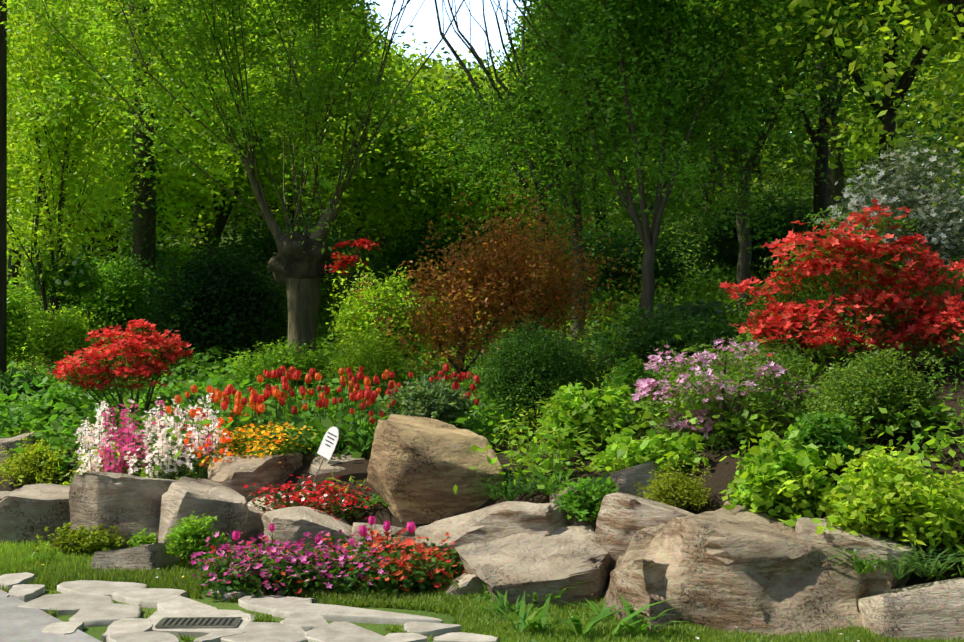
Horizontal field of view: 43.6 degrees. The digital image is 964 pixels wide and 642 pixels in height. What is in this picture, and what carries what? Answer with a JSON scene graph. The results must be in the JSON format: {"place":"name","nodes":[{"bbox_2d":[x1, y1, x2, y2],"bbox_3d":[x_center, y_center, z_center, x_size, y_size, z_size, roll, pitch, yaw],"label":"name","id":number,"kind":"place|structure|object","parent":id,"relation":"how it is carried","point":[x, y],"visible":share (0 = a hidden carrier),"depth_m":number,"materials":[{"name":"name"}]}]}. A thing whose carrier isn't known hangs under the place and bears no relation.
{"place":"outdoors","nodes":[
{"label":"outdoors","id":0,"kind":"place"},
{"bbox_2d":[0,589,101,641],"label":"paving path","id":1,"kind":"structure","parent":0,"point":[20,624],"depth_m":6.24,"materials":[{"name":"grey stone"}]},
{"bbox_2d":[0,136,963,641],"bbox_3d":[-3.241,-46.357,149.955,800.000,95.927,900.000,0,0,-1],"label":"terrain","id":2,"kind":"structure","parent":0,"point":[720,476],"depth_m":9.07,"materials":[{"name":"green plant"}]},
{"bbox_2d":[0,432,34,470],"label":"rock","id":3,"kind":"object","parent":2,"relation":"on","point":[7,443],"visible":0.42,"depth_m":10.71,"materials":[{"name":"stone"}]},
{"bbox_2d":[0,484,69,544],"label":"rock","id":4,"kind":"object","parent":2,"relation":"on","point":[29,512],"visible":0.17,"depth_m":8.57,"materials":[{"name":"stone"}]},
{"bbox_2d":[19,246,111,320],"bbox_3d":[-5.911,-0.540,17.117,1.329,1.080,1.107,0,0,-1],"label":"viburnum shrub","id":5,"kind":"object","parent":2,"relation":"on","point":[76,279],"visible":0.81,"depth_m":16.91,"materials":[{"name":"green plant"}]},
{"bbox_2d":[77,210,90,260],"bbox_3d":[-12.153,-8.200,35.816,8.624,13.313,10.340,0,0,-1],"label":"tree","id":6,"kind":"object","parent":2,"relation":"on","point":[86,229],"depth_m":35.60,"materials":[{"name":"green plant"}]},
{"bbox_2d":[7,0,166,310],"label":"tree","id":7,"kind":"object","parent":2,"relation":"on","point":[12,268],"visible":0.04,"depth_m":27.65,"materials":[{"name":"green plant"}]},
{"bbox_2d":[7,1,171,258],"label":"tree","id":8,"kind":"object","parent":2,"relation":"on","point":[20,249],"visible":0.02,"depth_m":24.96,"materials":[{"name":"green plant"}]},
{"bbox_2d":[0,430,226,565],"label":"shrubs","id":9,"kind":"object","parent":2,"relation":"on","point":[188,541],"visible":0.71,"depth_m":8.20,"materials":[{"name":"green plant"}]},
{"bbox_2d":[44,318,192,437],"bbox_3d":[-3.386,0.583,11.189,1.314,1.215,1.006,0,0,-1],"label":"red-flowered shrub","id":10,"kind":"object","parent":2,"relation":"on","point":[104,348],"visible":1,"depth_m":11.09,"materials":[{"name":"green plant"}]},
{"bbox_2d":[69,472,177,550],"bbox_3d":[-2.464,1.469,8.753,0.987,0.823,0.873,0,0,-1],"label":"rock","id":11,"kind":"object","parent":2,"relation":"on","point":[128,505],"visible":0.38,"depth_m":8.36,"materials":[{"name":"stone"}]},
{"bbox_2d":[72,0,174,267],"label":"tree","id":12,"kind":"object","parent":2,"relation":"on","point":[114,249],"depth_m":28.67,"materials":[{"name":"green plant"}]},
{"bbox_2d":[0,0,249,382],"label":"tree","id":13,"kind":"object","parent":2,"relation":"on","point":[68,135],"depth_m":16.62,"materials":[{"name":"green plant"}]},
{"bbox_2d":[90,543,183,572],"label":"rock","id":14,"kind":"object","parent":2,"relation":"on","point":[147,556],"visible":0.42,"depth_m":7.65,"materials":[{"name":"stone"}]},
{"bbox_2d":[114,0,173,361],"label":"tree","id":15,"kind":"object","parent":2,"relation":"on","point":[143,230],"visible":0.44,"depth_m":19.23,"materials":[{"name":"green plant"}]},
{"bbox_2d":[68,393,315,481],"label":"flowers","id":16,"kind":"object","parent":2,"relation":"on","point":[258,443],"visible":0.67,"depth_m":9.74,"materials":[{"name":"white plant"}]},
{"bbox_2d":[7,0,380,358],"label":"tree","id":17,"kind":"object","parent":2,"relation":"on","point":[167,199],"visible":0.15,"depth_m":20.84,"materials":[{"name":"green plant"}]},
{"bbox_2d":[158,477,247,556],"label":"rock","id":18,"kind":"object","parent":2,"relation":"on","point":[182,497],"visible":0.56,"depth_m":8.28,"materials":[{"name":"stone"}]},
{"bbox_2d":[0,0,463,399],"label":"pollard tree","id":19,"kind":"object","parent":2,"relation":"on","point":[296,264],"visible":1,"depth_m":13.71,"materials":[{"name":"green plant"}]},
{"bbox_2d":[79,0,389,285],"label":"tree","id":20,"kind":"object","parent":2,"relation":"on","point":[221,219],"visible":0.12,"depth_m":24.59,"materials":[{"name":"green plant"}]},
{"bbox_2d":[0,572,498,641],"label":"flagstone path","id":21,"kind":"structure","parent":2,"relation":"on","point":[87,603],"depth_m":6.43,"materials":[{"name":"stone"}]},
{"bbox_2d":[155,617,241,627],"bbox_3d":[-1.471,1.568,6.263,0.416,0.011,0.186,0,0,-1],"label":"drain grate","id":22,"kind":"object","parent":21,"relation":"on","point":[199,622],"visible":1,"depth_m":6.25,"materials":[{"name":"silver metal"}]},
{"bbox_2d":[247,506,261,544],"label":"rock","id":23,"kind":"object","parent":2,"relation":"on","point":[253,521],"visible":0.1,"depth_m":8.60,"materials":[{"name":"stone"}]},
{"bbox_2d":[208,452,302,502],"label":"rock","id":24,"kind":"object","parent":2,"relation":"on","point":[237,473],"visible":0.29,"depth_m":9.30,"materials":[{"name":"stone"}]},
{"bbox_2d":[247,492,289,515],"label":"rock","id":25,"kind":"object","parent":2,"relation":"on","point":[261,511],"visible":0.1,"depth_m":9.05,"materials":[{"name":"stone"}]},
{"bbox_2d":[259,506,353,554],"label":"rock","id":26,"kind":"object","parent":2,"relation":"on","point":[291,524],"visible":0.19,"depth_m":8.15,"materials":[{"name":"stone"}]},
{"bbox_2d":[243,473,377,520],"bbox_3d":[-1.275,1.335,8.955,1.037,0.348,0.908,0,0,-1],"label":"red flower bed","id":27,"kind":"object","parent":2,"relation":"on","point":[301,497],"visible":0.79,"depth_m":8.87,"materials":[{"name":"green plant"}]},
{"bbox_2d":[257,0,381,221],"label":"tree","id":28,"kind":"object","parent":2,"relation":"on","point":[291,205],"depth_m":33.79,"materials":[{"name":"green plant"}]},
{"bbox_2d":[313,427,338,481],"bbox_3d":[-1.232,1.071,9.320,0.152,0.542,0.018,21,-2,40],"label":"plant label","id":29,"kind":"object","parent":2,"relation":"on","point":[327,447],"visible":0.96,"depth_m":9.32,"materials":[{"name":"white plastic"}]},
{"bbox_2d":[165,364,487,462],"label":"tulips","id":30,"kind":"object","parent":2,"relation":"on","point":[355,395],"visible":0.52,"depth_m":10.41,"materials":[{"name":"red plant"}]},
{"bbox_2d":[189,516,464,599],"bbox_3d":[-0.911,1.426,7.328,1.736,0.422,1.094,0,0,-1],"label":"flower bed","id":31,"kind":"object","parent":2,"relation":"on","point":[394,567],"visible":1,"depth_m":7.11,"materials":[{"name":"pink plant"}]},
{"bbox_2d":[309,454,364,474],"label":"rock","id":32,"kind":"object","parent":2,"relation":"on","point":[325,467],"visible":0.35,"depth_m":9.60,"materials":[{"name":"stone"}]},
{"bbox_2d":[324,237,379,347],"bbox_3d":[-2.089,-0.271,19.038,1.002,2.113,0.682,0,0,-1],"label":"red-flowered shrub","id":33,"kind":"object","parent":2,"relation":"on","point":[349,264],"visible":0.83,"depth_m":18.97,"materials":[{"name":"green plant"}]},
{"bbox_2d":[202,0,516,294],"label":"tree","id":34,"kind":"object","parent":2,"relation":"on","point":[269,197],"visible":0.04,"depth_m":29.09,"materials":[{"name":"green plant"}]},
{"bbox_2d":[331,9,422,248],"bbox_3d":[-3.091,-6.155,37.513,6.234,7.893,7.252,0,0,28],"label":"tree","id":35,"kind":"object","parent":2,"relation":"on","point":[386,238],"depth_m":37.35,"materials":[{"name":"green plant"}]},
{"bbox_2d":[352,522,415,550],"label":"rock","id":36,"kind":"object","parent":2,"relation":"on","point":[393,530],"visible":0.17,"depth_m":8.08,"materials":[{"name":"stone"}]},
{"bbox_2d":[230,10,564,300],"bbox_3d":[-1.499,-3.607,25.797,7.356,7.646,7.312,0,0,-1],"label":"tree","id":37,"kind":"object","parent":2,"relation":"on","point":[387,199],"visible":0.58,"depth_m":24.77,"materials":[{"name":"green plant"}]},
{"bbox_2d":[391,535,414,551],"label":"rock","id":38,"kind":"object","parent":2,"relation":"on","point":[403,539],"visible":0.06,"depth_m":7.88,"materials":[{"name":"stone"}]},
{"bbox_2d":[366,414,503,523],"bbox_3d":[-0.417,1.297,9.124,1.008,1.129,1.288,0,0,-30],"label":"rock","id":39,"kind":"object","parent":2,"relation":"on","point":[418,468],"visible":0.62,"depth_m":8.59,"materials":[{"name":"stone"}]},
{"bbox_2d":[416,373,461,389],"bbox_3d":[-0.477,0.793,12.588,0.582,0.515,0.646,0,0,-1],"label":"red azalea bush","id":40,"kind":"object","parent":2,"relation":"on","point":[436,377],"visible":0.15,"depth_m":12.52,"materials":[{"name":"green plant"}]},
{"bbox_2d":[373,42,532,252],"bbox_3d":[-0.411,-4.308,32.097,6.229,7.346,6.351,0,0,-39],"label":"tree","id":41,"kind":"object","parent":2,"relation":"on","point":[460,67],"depth_m":31.63,"materials":[{"name":"green plant"}]},
{"bbox_2d":[445,573,485,597],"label":"rock","id":42,"kind":"object","parent":2,"relation":"on","point":[466,581],"visible":0.04,"depth_m":6.99,"materials":[{"name":"stone"}]},
{"bbox_2d":[352,205,601,392],"bbox_3d":[-0.211,-0.113,12.925,2.404,2.366,2.037,0,0,-41],"label":"shrub","id":43,"kind":"object","parent":2,"relation":"on","point":[464,316],"visible":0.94,"depth_m":12.93,"materials":[{"name":"brown plant"}]},
{"bbox_2d":[0,190,963,563],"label":"shrubs","id":44,"kind":"object","parent":2,"relation":"on","point":[204,302],"visible":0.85,"depth_m":11.28,"materials":[{"name":"green plant"}]},
{"bbox_2d":[0,154,963,581],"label":"ground cover plants","id":45,"kind":"object","parent":2,"relation":"on","point":[20,416],"visible":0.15,"depth_m":10.90,"materials":[{"name":"green plant"}]},
{"bbox_2d":[0,539,963,641],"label":"lawn grass","id":46,"kind":"structure","parent":2,"relation":"on","point":[591,620],"depth_m":6.54,"materials":[{"name":"green plant"}]},
{"bbox_2d":[410,501,569,572],"bbox_3d":[0.139,1.562,7.920,1.140,0.856,1.006,0,0,13],"label":"rock","id":47,"kind":"object","parent":2,"relation":"on","point":[497,521],"visible":0.38,"depth_m":7.50,"materials":[{"name":"stone"}]},
{"bbox_2d":[325,0,676,337],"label":"tree","id":48,"kind":"object","parent":2,"relation":"on","point":[471,79],"visible":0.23,"depth_m":21.36,"materials":[{"name":"green plant"}]},
{"bbox_2d":[366,18,643,251],"bbox_3d":[0.432,-4.393,30.089,7.632,7.128,7.228,0,0,-1],"label":"tree","id":49,"kind":"object","parent":2,"relation":"on","point":[506,83],"visible":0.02,"depth_m":29.60,"materials":[{"name":"green plant"}]},
{"bbox_2d":[455,526,610,606],"bbox_3d":[0.434,1.658,7.178,1.088,0.744,0.878,0,0,-22],"label":"rock","id":50,"kind":"object","parent":2,"relation":"on","point":[558,559],"visible":0.56,"depth_m":6.99,"materials":[{"name":"stone"}]},
{"bbox_2d":[411,174,659,360],"bbox_3d":[0.438,-0.286,13.629,2.552,2.539,3.002,0,0,43],"label":"shrub","id":51,"kind":"object","parent":2,"relation":"on","point":[559,296],"visible":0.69,"depth_m":13.48,"materials":[{"name":"brown plant"}]},
{"bbox_2d":[271,0,812,349],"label":"tree","id":52,"kind":"object","parent":2,"relation":"on","point":[529,145],"visible":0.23,"depth_m":17.72,"materials":[{"name":"green plant"}]},
{"bbox_2d":[496,0,614,220],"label":"tree","id":53,"kind":"object","parent":2,"relation":"on","point":[516,28],"depth_m":35.49,"materials":[{"name":"green plant"}]},
{"bbox_2d":[550,498,595,529],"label":"rock","id":54,"kind":"object","parent":2,"relation":"on","point":[574,521],"depth_m":7.67,"materials":[{"name":"stone"}]},
{"bbox_2d":[550,460,680,524],"bbox_3d":[0.890,1.388,8.211,0.851,0.926,0.995,0,0,-15],"label":"rock","id":55,"kind":"object","parent":2,"relation":"on","point":[626,480],"visible":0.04,"depth_m":7.92,"materials":[{"name":"stone"}]},
{"bbox_2d":[595,492,694,579],"bbox_3d":[1.188,1.409,7.314,0.920,0.761,0.758,0,0,29],"label":"rock","id":56,"kind":"object","parent":2,"relation":"on","point":[622,518],"visible":0.21,"depth_m":7.13,"materials":[{"name":"stone"}]},
{"bbox_2d":[606,559,683,633],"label":"rock","id":57,"kind":"object","parent":2,"relation":"on","point":[637,583],"visible":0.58,"depth_m":6.33,"materials":[{"name":"stone"}]},
{"bbox_2d":[350,442,963,579],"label":"grass clumps","id":58,"kind":"object","parent":2,"relation":"on","point":[868,564],"visible":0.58,"depth_m":6.50,"materials":[{"name":"green plant"}]},
{"bbox_2d":[443,0,960,361],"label":"tree","id":59,"kind":"object","parent":2,"relation":"on","point":[716,83],"visible":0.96,"depth_m":12.83,"materials":[{"name":"green plant"}]},
{"bbox_2d":[506,0,962,322],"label":"tree","id":60,"kind":"object","parent":2,"relation":"on","point":[743,266],"visible":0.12,"depth_m":16.01,"materials":[{"name":"green plant"}]},
{"bbox_2d":[619,335,859,456],"bbox_3d":[1.905,0.544,8.632,1.516,0.900,1.548,0,0,-37],"label":"pink azalea bush","id":61,"kind":"object","parent":2,"relation":"on","point":[702,362],"visible":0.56,"depth_m":8.45,"materials":[{"name":"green plant"}]},
{"bbox_2d":[601,501,909,638],"bbox_3d":[1.590,1.589,7.013,1.700,1.070,1.957,0,0,22],"label":"rock","id":62,"kind":"object","parent":2,"relation":"on","point":[738,566],"visible":0.48,"depth_m":6.26,"materials":[{"name":"stone"}]},
{"bbox_2d":[568,0,949,256],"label":"tree","id":63,"kind":"object","parent":2,"relation":"on","point":[820,190],"visible":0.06,"depth_m":19.05,"materials":[{"name":"green plant"}]},
{"bbox_2d":[690,0,963,239],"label":"tree","id":64,"kind":"object","parent":2,"relation":"on","point":[954,9],"visible":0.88,"depth_m":10.84,"materials":[{"name":"green plant"}]},
{"bbox_2d":[707,0,963,284],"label":"tree","id":65,"kind":"object","parent":2,"relation":"on","point":[905,81],"visible":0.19,"depth_m":15.06,"materials":[{"name":"green plant"}]},
{"bbox_2d":[719,198,963,380],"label":"red-leaved shrub","id":66,"kind":"object","parent":2,"relation":"on","point":[898,310],"visible":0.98,"depth_m":8.84,"materials":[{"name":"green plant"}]},
{"bbox_2d":[795,517,915,595],"bbox_3d":[2.082,1.474,6.748,0.696,0.718,0.705,0,0,-1],"label":"rock","id":67,"kind":"object","parent":2,"relation":"on","point":[806,529],"visible":0.27,"depth_m":6.49,"materials":[{"name":"stone"}]},
{"bbox_2d":[811,126,963,294],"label":"white flowering shrub","id":68,"kind":"object","parent":2,"relation":"on","point":[942,223],"visible":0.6,"depth_m":10.62,"materials":[{"name":"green plant"}]},
{"bbox_2d":[857,578,963,641],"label":"rock","id":69,"kind":"object","parent":2,"relation":"on","point":[935,609],"visible":0.81,"depth_m":6.00,"materials":[{"name":"stone"}]},
{"bbox_2d":[7,0,963,277],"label":"forest","id":70,"kind":"object","parent":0,"point":[837,168],"depth_m":30.80,"materials":[{"name":"green plant"}]},
{"bbox_2d":[356,0,918,132],"label":"sky","id":71,"kind":"structure","parent":0,"point":[426,28],"materials":[{"name":"white"}]}
]}

